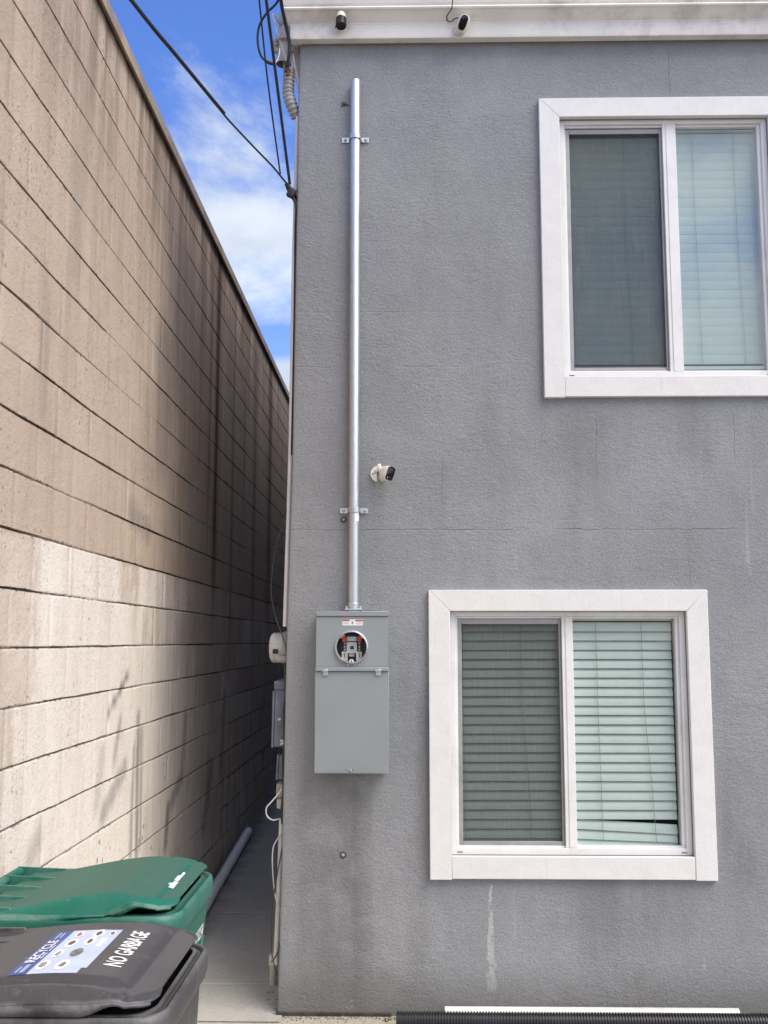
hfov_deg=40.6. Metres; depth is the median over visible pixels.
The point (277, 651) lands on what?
electricity meter
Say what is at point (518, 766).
window
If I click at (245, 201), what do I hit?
sky
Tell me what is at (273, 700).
door
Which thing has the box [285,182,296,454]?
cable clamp
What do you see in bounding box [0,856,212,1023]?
waste bin
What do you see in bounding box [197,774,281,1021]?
alley path
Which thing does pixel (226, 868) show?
plastic pipe
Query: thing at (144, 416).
block wall
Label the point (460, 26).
security camera
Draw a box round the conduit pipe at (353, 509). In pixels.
[340,78,368,610]
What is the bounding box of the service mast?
[272,12,297,119]
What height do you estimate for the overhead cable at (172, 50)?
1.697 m
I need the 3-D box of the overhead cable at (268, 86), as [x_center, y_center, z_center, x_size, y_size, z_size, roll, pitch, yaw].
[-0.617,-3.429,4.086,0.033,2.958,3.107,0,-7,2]
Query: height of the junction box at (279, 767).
0.173 m
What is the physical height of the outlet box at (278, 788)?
0.127 m
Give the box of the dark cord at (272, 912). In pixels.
[271,849,281,975]
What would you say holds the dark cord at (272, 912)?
hanging from the corner pipe at (277, 921)
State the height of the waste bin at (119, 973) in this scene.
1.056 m
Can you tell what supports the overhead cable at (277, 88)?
attached to the cable clamp
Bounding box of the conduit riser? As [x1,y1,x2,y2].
[283,116,297,626]
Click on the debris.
(388, 1018)
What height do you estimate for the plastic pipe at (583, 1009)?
0.062 m
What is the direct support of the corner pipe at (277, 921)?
attached to the stucco building
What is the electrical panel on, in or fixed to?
attached to the stucco building
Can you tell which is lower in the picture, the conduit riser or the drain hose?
the drain hose
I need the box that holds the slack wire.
[270,507,286,650]
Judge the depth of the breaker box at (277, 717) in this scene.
5.25 m
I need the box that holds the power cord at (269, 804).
[265,787,281,820]
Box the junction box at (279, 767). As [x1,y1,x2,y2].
[276,752,281,779]
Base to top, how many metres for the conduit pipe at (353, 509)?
2.818 m
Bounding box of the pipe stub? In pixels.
[269,953,277,985]
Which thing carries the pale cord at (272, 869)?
attached to the corner pipe at (277, 921)
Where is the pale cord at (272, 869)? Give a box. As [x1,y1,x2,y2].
[272,833,281,909]
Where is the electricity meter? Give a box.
[269,631,286,663]
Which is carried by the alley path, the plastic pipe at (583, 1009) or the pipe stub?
the pipe stub
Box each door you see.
[271,690,274,747]
[314,671,388,772]
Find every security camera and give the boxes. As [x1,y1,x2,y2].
[335,10,345,29]
[370,464,394,481]
[446,0,469,35]
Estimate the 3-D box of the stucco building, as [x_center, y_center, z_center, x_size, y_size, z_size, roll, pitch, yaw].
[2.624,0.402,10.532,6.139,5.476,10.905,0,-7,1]
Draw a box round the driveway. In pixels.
[197,1016,395,1023]
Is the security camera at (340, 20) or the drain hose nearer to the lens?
the drain hose
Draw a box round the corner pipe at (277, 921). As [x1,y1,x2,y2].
[273,818,282,964]
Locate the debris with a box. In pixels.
[219,795,395,1023]
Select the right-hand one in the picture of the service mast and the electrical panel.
the electrical panel
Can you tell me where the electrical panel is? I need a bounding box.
[314,611,388,772]
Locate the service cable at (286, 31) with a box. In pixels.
[279,0,290,65]
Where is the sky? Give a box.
[109,0,297,390]
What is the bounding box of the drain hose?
[396,1011,767,1023]
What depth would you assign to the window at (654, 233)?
5.47 m
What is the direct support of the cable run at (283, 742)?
attached to the stucco building
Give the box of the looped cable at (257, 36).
[256,0,279,65]
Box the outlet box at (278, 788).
[276,781,281,808]
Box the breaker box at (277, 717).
[271,679,283,747]
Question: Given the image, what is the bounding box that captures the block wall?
[0,0,288,877]
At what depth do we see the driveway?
4.90 m
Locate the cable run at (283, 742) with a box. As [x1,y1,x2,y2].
[281,663,285,823]
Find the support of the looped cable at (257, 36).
hanging from the splice wire
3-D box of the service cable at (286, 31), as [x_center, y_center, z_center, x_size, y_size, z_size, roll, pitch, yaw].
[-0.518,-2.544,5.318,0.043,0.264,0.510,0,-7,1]
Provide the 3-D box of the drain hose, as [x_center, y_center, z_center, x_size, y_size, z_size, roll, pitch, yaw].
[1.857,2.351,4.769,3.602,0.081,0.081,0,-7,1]
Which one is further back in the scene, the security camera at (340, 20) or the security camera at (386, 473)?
the security camera at (340, 20)
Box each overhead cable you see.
[129,0,286,182]
[258,0,280,173]
[265,0,290,184]
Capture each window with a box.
[428,590,717,880]
[538,96,767,398]
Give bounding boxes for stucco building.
[276,0,767,1016]
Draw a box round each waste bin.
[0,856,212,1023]
[0,922,207,1023]
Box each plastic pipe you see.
[206,827,252,913]
[445,1006,739,1013]
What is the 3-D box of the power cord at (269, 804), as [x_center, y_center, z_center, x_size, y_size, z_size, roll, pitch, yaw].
[-0.543,1.439,5.156,0.088,0.188,0.032,3,-8,-20]
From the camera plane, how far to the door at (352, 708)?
5.03 m
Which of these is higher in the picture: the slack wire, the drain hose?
the slack wire

